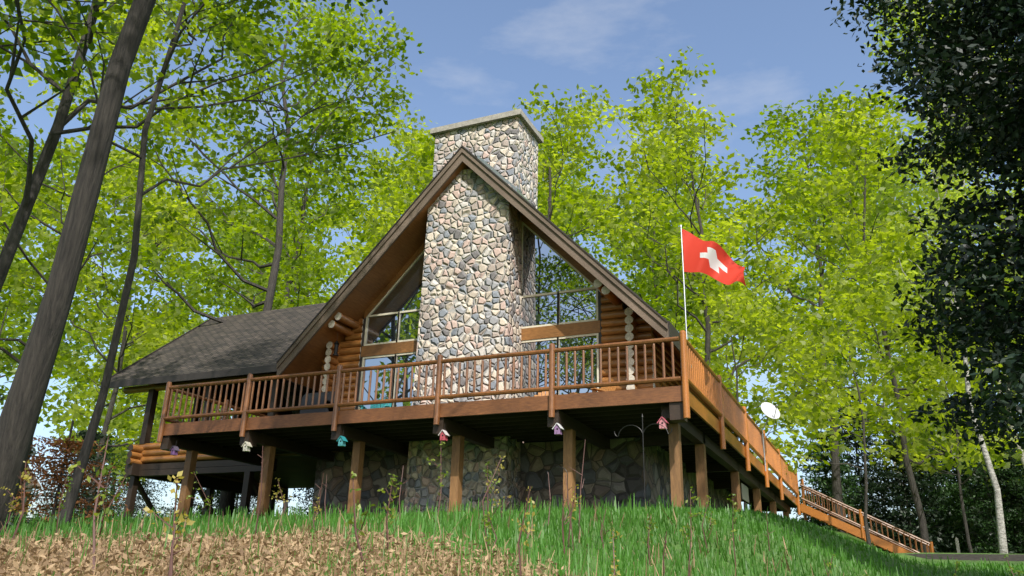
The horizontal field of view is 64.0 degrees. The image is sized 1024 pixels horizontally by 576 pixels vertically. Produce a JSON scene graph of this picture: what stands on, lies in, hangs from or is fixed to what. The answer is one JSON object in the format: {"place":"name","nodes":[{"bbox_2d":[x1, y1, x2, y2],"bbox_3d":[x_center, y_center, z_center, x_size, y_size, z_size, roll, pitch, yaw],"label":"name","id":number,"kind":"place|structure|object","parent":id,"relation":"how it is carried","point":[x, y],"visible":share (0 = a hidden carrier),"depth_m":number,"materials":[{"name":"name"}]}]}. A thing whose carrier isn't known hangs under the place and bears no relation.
{"place":"outdoors","nodes":[
{"label":"outdoors","id":0,"kind":"place"},
{"bbox_2d":[154,451,341,488],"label":"wing floor","id":1,"kind":"structure","parent":0,"point":[295,472],"depth_m":28.25,"materials":[{"name":"brown wood"}]},
{"bbox_2d":[139,372,292,443],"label":"wing posts","id":2,"kind":"object","parent":1,"relation":"on","point":[148,420],"visible":0.16,"depth_m":27.05,"materials":[{"name":"brown wood"}]},
{"bbox_2d":[123,372,337,462],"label":"wooden beams","id":3,"kind":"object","parent":1,"relation":"on","point":[152,453],"visible":0.12,"depth_m":26.11,"materials":[{"name":"wood"}]},
{"bbox_2d":[110,303,325,413],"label":"wing roof","id":4,"kind":"structure","parent":3,"relation":"on","point":[262,338],"depth_m":28.18,"materials":[{"name":"grey"}]},
{"bbox_2d":[100,319,276,387],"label":"wing roof fascia","id":5,"kind":"structure","parent":4,"relation":"attached to","point":[201,375],"depth_m":25.84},
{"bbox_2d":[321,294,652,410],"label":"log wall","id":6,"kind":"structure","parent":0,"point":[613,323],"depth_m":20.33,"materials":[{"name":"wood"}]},
{"bbox_2d":[0,0,1023,524],"label":"sky","id":7,"kind":"structure","parent":0,"point":[480,56],"materials":[{"name":"blue"}]},
{"bbox_2d":[0,505,1023,575],"bbox_3d":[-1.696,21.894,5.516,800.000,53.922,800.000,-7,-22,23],"label":"ground","id":8,"kind":"structure","parent":0,"point":[1014,563],"depth_m":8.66,"materials":[{"name":"green plant"}]},
{"bbox_2d":[0,394,38,526],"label":"shrub","id":9,"kind":"object","parent":8,"relation":"on","point":[27,483],"visible":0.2,"depth_m":11.23,"materials":[{"name":"green plant"}]},
{"bbox_2d":[0,5,41,270],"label":"tree","id":10,"kind":"object","parent":8,"relation":"on","point":[8,174],"visible":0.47,"depth_m":28.98,"materials":[{"name":"green plant"}]},
{"bbox_2d":[0,113,90,409],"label":"tree","id":11,"kind":"object","parent":8,"relation":"on","point":[9,324],"visible":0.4,"depth_m":40.40,"materials":[{"name":"green plant"}]},
{"bbox_2d":[0,124,130,377],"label":"tree","id":12,"kind":"object","parent":8,"relation":"on","point":[79,344],"visible":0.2,"depth_m":50.48,"materials":[{"name":"green plant"}]},
{"bbox_2d":[9,420,129,523],"bbox_3d":[-8.102,3.662,14.603,3.541,2.602,3.647,-7,-22,23],"label":"dead shrub","id":13,"kind":"object","parent":8,"relation":"on","point":[68,446],"visible":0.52,"depth_m":14.62,"materials":[{"name":"brown plant"}]},
{"bbox_2d":[22,429,138,518],"bbox_3d":[-17.765,8.246,33.579,4.804,4.981,4.396,16,-25,-33],"label":"bush","id":14,"kind":"object","parent":8,"relation":"on","point":[82,433],"visible":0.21,"depth_m":33.76,"materials":[{"name":"plant"}]},
{"bbox_2d":[19,435,142,517],"bbox_3d":[-19.485,9.466,38.483,6.575,5.910,5.685,-7,-22,23],"label":"bush","id":15,"kind":"object","parent":8,"relation":"on","point":[110,454],"visible":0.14,"depth_m":39.21,"materials":[{"name":"plant"}]},
{"bbox_2d":[0,0,165,93],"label":"tree","id":16,"kind":"object","parent":8,"relation":"on","point":[59,51],"visible":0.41,"depth_m":23.20,"materials":[{"name":"green plant"}]},
{"bbox_2d":[0,0,202,82],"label":"maple tree","id":17,"kind":"object","parent":8,"relation":"on","point":[170,35],"visible":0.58,"depth_m":15.30,"materials":[{"name":"green plant"}]},
{"bbox_2d":[37,329,179,500],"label":"tree","id":18,"kind":"object","parent":8,"relation":"on","point":[124,416],"visible":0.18,"depth_m":49.90,"materials":[{"name":"green plant"}]},
{"bbox_2d":[2,136,223,517],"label":"tree","id":19,"kind":"object","parent":8,"relation":"on","point":[95,284],"visible":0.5,"depth_m":40.47,"materials":[{"name":"green plant"}]},
{"bbox_2d":[0,0,246,515],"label":"tree","id":20,"kind":"object","parent":8,"relation":"on","point":[103,207],"visible":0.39,"depth_m":31.76,"materials":[{"name":"green plant"}]},
{"bbox_2d":[77,438,176,516],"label":"bush","id":21,"kind":"object","parent":8,"relation":"on","point":[138,497],"visible":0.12,"depth_m":45.53,"materials":[{"name":"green plant"}]},
{"bbox_2d":[38,312,220,473],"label":"tree","id":22,"kind":"object","parent":8,"relation":"on","point":[75,409],"visible":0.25,"depth_m":41.86,"materials":[{"name":"green plant"}]},
{"bbox_2d":[54,218,240,504],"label":"tree","id":23,"kind":"object","parent":8,"relation":"on","point":[162,292],"visible":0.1,"depth_m":67.11,"materials":[{"name":"green plant"}]},
{"bbox_2d":[0,0,342,291],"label":"maple tree","id":24,"kind":"object","parent":8,"relation":"on","point":[35,179],"visible":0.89,"depth_m":15.80,"materials":[{"name":"green plant"}]},
{"bbox_2d":[0,0,387,535],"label":"tree","id":25,"kind":"object","parent":8,"relation":"on","point":[20,412],"visible":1,"depth_m":8.32,"materials":[{"name":"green plant"}]},
{"bbox_2d":[123,471,274,517],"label":"wing support posts","id":26,"kind":"object","parent":8,"relation":"on","point":[249,482],"visible":0.38,"depth_m":25.75,"materials":[{"name":"wood"}]},
{"bbox_2d":[123,458,287,500],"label":"wing beams","id":27,"kind":"structure","parent":26,"relation":"on","point":[160,471],"depth_m":25.88,"materials":[{"name":"wood"}]},
{"bbox_2d":[128,383,287,490],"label":"wooden beams","id":28,"kind":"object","parent":26,"relation":"on","point":[137,455],"visible":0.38,"depth_m":28.54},
{"bbox_2d":[158,488,251,517],"bbox_3d":[-11.894,7.884,31.864,4.519,4.513,4.693,-7,-22,23],"label":"bush","id":29,"kind":"object","parent":8,"relation":"on","point":[201,504],"visible":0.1,"depth_m":31.50,"materials":[{"name":"green plant"}]},
{"bbox_2d":[0,0,422,525],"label":"maple tree","id":30,"kind":"object","parent":8,"relation":"on","point":[71,496],"visible":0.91,"depth_m":17.32,"materials":[{"name":"green plant"}]},
{"bbox_2d":[131,293,293,439],"bbox_3d":[-12.105,5.323,35.170,6.018,10.079,7.797,-18,-28,42],"label":"tree","id":31,"kind":"object","parent":8,"relation":"on","point":[159,406],"visible":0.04,"depth_m":34.89,"materials":[{"name":"green plant"}]},
{"bbox_2d":[44,0,424,516],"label":"tree","id":32,"kind":"object","parent":8,"relation":"on","point":[328,24],"visible":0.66,"depth_m":34.72,"materials":[{"name":"green plant"}]},
{"bbox_2d":[193,492,276,513],"bbox_3d":[-12.571,9.185,37.939,5.375,5.666,4.944,-7,-22,23],"label":"bush","id":33,"kind":"object","parent":8,"relation":"on","point":[252,499],"visible":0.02,"depth_m":37.40,"materials":[{"name":"green plant"}]},
{"bbox_2d":[148,191,335,419],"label":"tree","id":34,"kind":"object","parent":8,"relation":"on","point":[217,302],"visible":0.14,"depth_m":53.56,"materials":[{"name":"green plant"}]},
{"bbox_2d":[0,526,577,575],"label":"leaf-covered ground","id":35,"kind":"structure","parent":8,"relation":"on","point":[37,551],"depth_m":3.75,"materials":[{"name":"plant"}]},
{"bbox_2d":[227,179,351,513],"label":"tree","id":36,"kind":"object","parent":8,"relation":"on","point":[329,289],"visible":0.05,"depth_m":67.64,"materials":[{"name":"green plant"}]},
{"bbox_2d":[281,488,313,514],"bbox_3d":[-7.744,8.140,34.136,4.299,5.107,4.450,-18,-28,41],"label":"bush","id":37,"kind":"object","parent":8,"relation":"on","point":[308,492],"visible":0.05,"depth_m":33.68,"materials":[{"name":"green plant"}]},
{"bbox_2d":[195,83,407,326],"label":"tree","id":38,"kind":"object","parent":8,"relation":"on","point":[302,269],"visible":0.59,"depth_m":44.34,"materials":[{"name":"green plant"}]},
{"bbox_2d":[0,519,649,575],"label":"dry grass stalks","id":39,"kind":"object","parent":8,"relation":"on","point":[314,542],"depth_m":4.19,"materials":[{"name":"plant"}]},
{"bbox_2d":[297,148,423,302],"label":"tree","id":40,"kind":"object","parent":8,"relation":"on","point":[356,254],"visible":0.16,"depth_m":56.19,"materials":[{"name":"green plant"}]},
{"bbox_2d":[338,112,437,259],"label":"tree","id":41,"kind":"object","parent":8,"relation":"on","point":[420,147],"visible":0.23,"depth_m":49.07,"materials":[{"name":"green plant"}]},
{"bbox_2d":[0,501,866,575],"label":"dry grass stalks","id":42,"kind":"object","parent":8,"relation":"on","point":[595,514],"depth_m":6.34,"materials":[{"name":"plant"}]},
{"bbox_2d":[403,117,537,513],"bbox_3d":[-0.914,0.691,22.286,2.920,11.300,2.130,-7,-22,23],"label":"chimney","id":43,"kind":"object","parent":8,"relation":"on","point":[471,299],"visible":0.65,"depth_m":21.41,"materials":[{"name":"stone"}]},
{"bbox_2d":[430,108,543,143],"bbox_3d":[-0.744,-4.568,24.592,2.940,0.170,1.740,-7,-22,23],"label":"chimney cap","id":44,"kind":"object","parent":43,"relation":"on","point":[526,121],"visible":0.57,"depth_m":23.88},
{"bbox_2d":[477,155,530,203],"bbox_3d":[-0.130,-2.945,23.666,1.280,1.545,1.512,-7,-22,23],"label":"chimney flashing","id":45,"kind":"object","parent":43,"relation":"attached to","point":[498,174],"visible":0.3,"depth_m":23.01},
{"bbox_2d":[177,423,788,517],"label":"deck posts","id":46,"kind":"object","parent":8,"relation":"on","point":[569,460],"visible":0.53,"depth_m":18.13,"materials":[{"name":"wood"}]},
{"bbox_2d":[157,343,554,446],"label":"rail posts","id":47,"kind":"object","parent":46,"relation":"on","point":[551,408],"visible":0.81,"depth_m":18.47,"materials":[{"name":"brown wood"}]},
{"bbox_2d":[163,336,680,422],"bbox_3d":[-1.963,2.829,20.031,13.198,0.886,4.328,-7,-22,23],"label":"rail","id":48,"kind":"object","parent":47,"relation":"on","point":[258,412],"visible":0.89,"depth_m":17.87,"materials":[{"name":"brown wood"}]},
{"bbox_2d":[160,402,790,513],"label":"deck beams","id":49,"kind":"structure","parent":46,"relation":"on","point":[691,433],"depth_m":19.79,"materials":[{"name":"wood"}]},
{"bbox_2d":[163,386,682,460],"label":"deck fascia","id":50,"kind":"structure","parent":49,"relation":"attached to","point":[593,399],"depth_m":17.43,"materials":[{"name":"wood"}]},
{"bbox_2d":[170,403,796,507],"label":"deck joists","id":51,"kind":"object","parent":49,"relation":"on","point":[608,421],"visible":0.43,"depth_m":19.01,"materials":[{"name":"wood"}]},
{"bbox_2d":[682,391,796,505],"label":"beam","id":52,"kind":"structure","parent":46,"relation":"attached to","point":[703,412],"depth_m":19.79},
{"bbox_2d":[679,330,800,514],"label":"rail posts","id":53,"kind":"object","parent":46,"relation":"attached to","point":[684,376],"visible":0.65,"depth_m":18.45,"materials":[{"name":"wood"}]},
{"bbox_2d":[686,339,798,495],"bbox_3d":[7.271,4.560,24.030,0.096,0.886,19.680,-7,-22,23],"label":"rail","id":54,"kind":"object","parent":53,"relation":"attached to","point":[704,380],"visible":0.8,"depth_m":19.86,"materials":[{"name":"wood"}]},
{"bbox_2d":[741,483,748,502],"bbox_3d":[6.877,6.049,24.162,0.020,0.450,1.200,-7,-22,23],"label":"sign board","id":55,"kind":"object","parent":46,"relation":"attached to","point":[745,492],"visible":1,"depth_m":24.08,"materials":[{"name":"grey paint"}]},
{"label":"deck floor","id":56,"kind":"structure","parent":46,"relation":"on","visible":0},
{"bbox_2d":[300,391,339,413],"bbox_3d":[-4.995,3.222,21.279,0.800,1.050,0.600,-7,-22,23],"label":"covered grill","id":57,"kind":"object","parent":56,"relation":"on","point":[322,397],"visible":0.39,"depth_m":21.09,"materials":[{"name":"grey"}]},
{"bbox_2d":[359,399,391,408],"bbox_3d":[-3.446,3.206,20.904,0.780,0.950,0.920,0,-20,4],"label":"teal chair","id":58,"kind":"object","parent":56,"relation":"on","point":[376,406],"visible":0.12,"depth_m":21.28,"materials":[{"name":"teal plastic"}]},
{"bbox_2d":[325,284,732,451],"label":"log walls","id":59,"kind":"structure","parent":56,"relation":"on","point":[612,298],"depth_m":22.91,"materials":[{"name":"wood"}]},
{"bbox_2d":[358,221,598,408],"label":"window frames","id":60,"kind":"structure","parent":59,"relation":"attached to","point":[558,293],"depth_m":22.06,"materials":[{"name":"wood"}]},
{"bbox_2d":[360,226,596,408],"bbox_3d":[-1.004,1.030,22.075,7.000,5.813,0.001,-7,-22,23],"label":"window glass","id":61,"kind":"object","parent":60,"relation":"in","point":[546,269],"visible":0.57,"depth_m":21.70,"materials":[{"name":"glass"}]},
{"bbox_2d":[355,291,602,409],"bbox_3d":[-1.035,2.131,21.662,7.180,3.559,0.090,-7,-22,23],"label":"dark trim window","id":62,"kind":"structure","parent":59,"relation":"attached to","point":[599,334],"depth_m":22.78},
{"bbox_2d":[361,213,599,356],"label":"wooden beams","id":63,"kind":"structure","parent":59,"relation":"attached to","point":[569,329],"depth_m":21.86,"materials":[{"name":"wood"}]},
{"bbox_2d":[285,321,679,391],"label":"eave fascia","id":64,"kind":"structure","parent":59,"relation":"attached to","point":[673,332],"depth_m":19.09,"materials":[{"name":"brown"}]},
{"bbox_2d":[322,279,654,391],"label":"log ends","id":65,"kind":"object","parent":59,"relation":"attached to","point":[629,335],"visible":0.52,"depth_m":19.87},
{"bbox_3d":[1.699,1.440,28.309,11.000,6.085,15.340,-7,-22,23],"label":"roof","id":66,"kind":"object","parent":59,"relation":"on","visible":0},
{"bbox_2d":[276,145,667,362],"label":"roof edge trim","id":67,"kind":"structure","parent":66,"relation":"attached to","point":[438,173],"depth_m":22.71,"materials":[{"name":"brown"}]},
{"bbox_2d":[276,147,668,374],"bbox_3d":[-1.427,-0.955,21.690,11.040,6.016,0.060,-7,-22,23],"label":"barge board","id":68,"kind":"object","parent":66,"relation":"attached to","point":[632,304],"visible":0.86,"depth_m":22.42,"materials":[{"name":"brown wood"}]},
{"bbox_2d":[281,162,680,390],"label":"roof soffit","id":69,"kind":"structure","parent":66,"relation":"attached to","point":[381,275],"depth_m":23.16,"materials":[{"name":"brown wood"}]},
{"bbox_2d":[570,386,615,393],"bbox_3d":[1.924,2.539,18.722,0.920,0.950,0.780,18,-26,-38],"label":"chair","id":70,"kind":"object","parent":56,"relation":"on","point":[601,389],"visible":0.12,"depth_m":18.82,"materials":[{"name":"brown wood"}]},
{"bbox_2d":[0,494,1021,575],"bbox_3d":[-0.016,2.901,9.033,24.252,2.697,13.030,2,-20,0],"label":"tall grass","id":71,"kind":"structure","parent":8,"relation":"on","point":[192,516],"depth_m":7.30,"materials":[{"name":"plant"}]},
{"bbox_2d":[0,429,1021,575],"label":"sapling canes","id":72,"kind":"object","parent":8,"relation":"on","point":[170,571],"visible":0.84,"depth_m":5.79,"materials":[{"name":"brown plant"}]},
{"bbox_2d":[0,455,621,575],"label":"yellow sapling leaves","id":73,"kind":"object","parent":72,"relation":"on","point":[180,519],"visible":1,"depth_m":4.50,"materials":[{"name":"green plant"}]},
{"bbox_2d":[58,425,1023,575],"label":"sapling leaves","id":74,"kind":"object","parent":72,"relation":"attached to","point":[105,472],"visible":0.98,"depth_m":5.18,"materials":[{"name":"green plant"}]},
{"bbox_2d":[312,437,741,514],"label":"foundation wall","id":75,"kind":"structure","parent":8,"relation":"on","point":[615,470],"depth_m":19.89,"materials":[{"name":"stone"}]},
{"bbox_2d":[512,83,667,274],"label":"tree","id":76,"kind":"object","parent":8,"relation":"on","point":[566,146],"visible":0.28,"depth_m":42.59,"materials":[{"name":"green plant"}]},
{"bbox_2d":[537,158,668,309],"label":"tree","id":77,"kind":"object","parent":8,"relation":"on","point":[565,223],"visible":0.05,"depth_m":52.59,"materials":[{"name":"green plant"}]},
{"bbox_2d":[614,414,671,505],"bbox_3d":[2.143,2.962,13.301,0.985,1.860,0.036,-7,-22,23],"label":"double shepherd hook","id":78,"kind":"object","parent":8,"relation":"on","point":[642,431],"visible":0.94,"depth_m":13.44,"materials":[{"name":"black metal"}]},
{"bbox_2d":[537,124,767,377],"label":"tree","id":79,"kind":"object","parent":8,"relation":"on","point":[658,292],"visible":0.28,"depth_m":43.86,"materials":[{"name":"green plant"}]},
{"bbox_2d":[590,186,768,381],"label":"tree","id":80,"kind":"object","parent":8,"relation":"on","point":[696,224],"visible":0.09,"depth_m":58.45,"materials":[{"name":"green plant"}]},
{"bbox_2d":[588,46,847,399],"bbox_3d":[9.543,-0.062,39.897,11.886,23.470,14.400,-7,-22,23],"label":"tree","id":81,"kind":"object","parent":8,"relation":"on","point":[674,172],"visible":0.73,"depth_m":39.20,"materials":[{"name":"green plant"}]},
{"bbox_2d":[666,262,845,439],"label":"tree","id":82,"kind":"object","parent":8,"relation":"on","point":[695,340],"visible":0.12,"depth_m":48.61,"materials":[{"name":"green plant"}]},
{"bbox_2d":[676,232,855,507],"bbox_3d":[9.934,3.911,34.784,8.267,12.731,8.518,9,-22,-20],"label":"tree","id":83,"kind":"object","parent":8,"relation":"on","point":[744,314],"visible":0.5,"depth_m":34.95,"materials":[{"name":"green plant"}]},
{"bbox_2d":[677,91,935,532],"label":"tree","id":84,"kind":"object","parent":8,"relation":"on","point":[771,123],"visible":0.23,"depth_m":45.83,"materials":[{"name":"green plant"}]},
{"bbox_2d":[726,252,939,545],"bbox_3d":[12.632,3.860,31.108,10.677,11.768,5.797,10,-22,-21],"label":"tree","id":85,"kind":"object","parent":8,"relation":"on","point":[862,307],"visible":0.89,"depth_m":31.79,"materials":[{"name":"green plant"}]},
{"bbox_2d":[786,418,895,537],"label":"fir tree","id":86,"kind":"object","parent":8,"relation":"on","point":[819,483],"visible":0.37,"depth_m":41.83,"materials":[{"name":"green plant"}]},
{"bbox_2d":[776,144,923,446],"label":"tree","id":87,"kind":"object","parent":8,"relation":"on","point":[836,360],"visible":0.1,"depth_m":54.34,"materials":[{"name":"green plant"}]},
{"bbox_2d":[800,503,912,552],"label":"stair stringers","id":88,"kind":"object","parent":8,"relation":"on","point":[842,526],"visible":0.58,"depth_m":32.53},
{"bbox_2d":[797,127,922,525],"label":"birch tree","id":89,"kind":"object","parent":8,"relation":"on","point":[872,343],"visible":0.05,"depth_m":48.40,"materials":[{"name":"green plant"}]},
{"bbox_2d":[800,479,933,552],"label":"railing posts","id":90,"kind":"object","parent":8,"relation":"on","point":[931,548],"visible":0.62,"depth_m":32.36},
{"bbox_2d":[799,484,929,552],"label":"stair rails","id":91,"kind":"object","parent":90,"relation":"attached to","point":[870,518],"visible":0.86,"depth_m":32.68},
{"bbox_2d":[807,393,931,546],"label":"fir tree","id":92,"kind":"object","parent":8,"relation":"on","point":[873,510],"visible":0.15,"depth_m":44.98,"materials":[{"name":"green plant"}]},
{"bbox_2d":[735,80,1020,552],"bbox_3d":[17.263,1.455,37.080,13.631,22.590,9.122,-7,-22,23],"label":"tree","id":93,"kind":"object","parent":8,"relation":"on","point":[839,133],"visible":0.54,"depth_m":38.78,"materials":[{"name":"green plant"}]},
{"bbox_2d":[861,421,979,552],"bbox_3d":[18.453,10.187,38.291,5.984,8.130,5.641,-7,-22,23],"label":"fir tree","id":94,"kind":"object","parent":8,"relation":"on","point":[902,490],"visible":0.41,"depth_m":38.42,"materials":[{"name":"green plant"}]},
{"bbox_2d":[825,0,1023,454],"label":"cedar tree","id":95,"kind":"object","parent":8,"relation":"on","point":[980,32],"visible":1,"depth_m":11.12,"materials":[{"name":"green plant"}]},
{"bbox_2d":[837,233,1023,552],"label":"tree","id":96,"kind":"object","parent":8,"relation":"on","point":[940,369],"visible":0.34,"depth_m":32.25,"materials":[{"name":"green plant"}]},
{"bbox_2d":[853,291,1018,548],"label":"tree","id":97,"kind":"object","parent":8,"relation":"on","point":[930,467],"visible":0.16,"depth_m":40.01,"materials":[{"name":"green plant"}]},
{"bbox_2d":[886,394,991,550],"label":"fir tree","id":98,"kind":"object","parent":8,"relation":"on","point":[933,487],"visible":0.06,"depth_m":45.77,"materials":[{"name":"green plant"}]},
{"bbox_2d":[859,0,1023,553],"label":"birch tree","id":99,"kind":"object","parent":8,"relation":"on","point":[1001,531],"visible":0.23,"depth_m":30.95,"materials":[{"name":"green plant"}]},
{"bbox_2d":[866,98,1018,531],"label":"birch tree","id":100,"kind":"object","parent":8,"relation":"on","point":[1008,191],"visible":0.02,"depth_m":47.70,"materials":[{"name":"green plant"}]},
{"bbox_2d":[881,22,1023,467],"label":"birch tree","id":101,"kind":"object","parent":8,"relation":"on","point":[953,254],"visible":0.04,"depth_m":37.41,"materials":[{"name":"green plant"}]},
{"bbox_2d":[908,401,1021,552],"bbox_3d":[22.357,10.135,40.386,6.879,9.918,7.545,-7,-22,23],"label":"fir tree","id":102,"kind":"object","parent":8,"relation":"on","point":[953,490],"visible":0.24,"depth_m":39.83,"materials":[{"name":"green plant"}]},
{"bbox_2d":[907,554,1023,560],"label":"road","id":103,"kind":"structure","parent":8,"relation":"on","point":[999,557],"depth_m":16.98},
{"bbox_2d":[928,0,1022,280],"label":"birch tree","id":104,"kind":"object","parent":8,"relation":"on","point":[953,192],"visible":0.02,"depth_m":26.44,"materials":[{"name":"green plant"}]},
{"bbox_2d":[955,259,1023,418],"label":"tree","id":105,"kind":"object","parent":8,"relation":"on","point":[1002,295],"visible":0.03,"depth_m":29.80,"materials":[{"name":"green plant"}]},
{"bbox_2d":[957,433,1023,553],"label":"fir tree","id":106,"kind":"object","parent":8,"relation":"on","point":[977,487],"visible":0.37,"depth_m":35.77,"materials":[{"name":"green plant"}]},
{"bbox_2d":[972,416,1023,553],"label":"fir tree","id":107,"kind":"object","parent":8,"relation":"on","point":[1012,474],"visible":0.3,"depth_m":35.27,"materials":[{"name":"green plant"}]},
{"bbox_2d":[680,225,691,367],"bbox_3d":[3.538,0.269,16.659,0.092,3.400,0.044,-7,-22,23],"label":"flag pole","id":108,"kind":"object","parent":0,"point":[683,283],"visible":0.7,"depth_m":16.79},
{"bbox_2d":[682,229,745,285],"bbox_3d":[4.154,-0.624,16.879,1.188,1.373,0.480,-7,-22,23],"label":"flag","id":109,"kind":"object","parent":108,"relation":"attached to","point":[713,259],"visible":1,"depth_m":16.81,"materials":[{"name":"red fabric"}]},
{"bbox_2d":[761,402,779,418],"bbox_3d":[7.639,3.623,24.210,0.600,0.568,0.353,7,-21,-15],"label":"satellite dish","id":110,"kind":"object","parent":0,"point":[768,409],"visible":0.98,"depth_m":24.26,"materials":[{"name":"white"}]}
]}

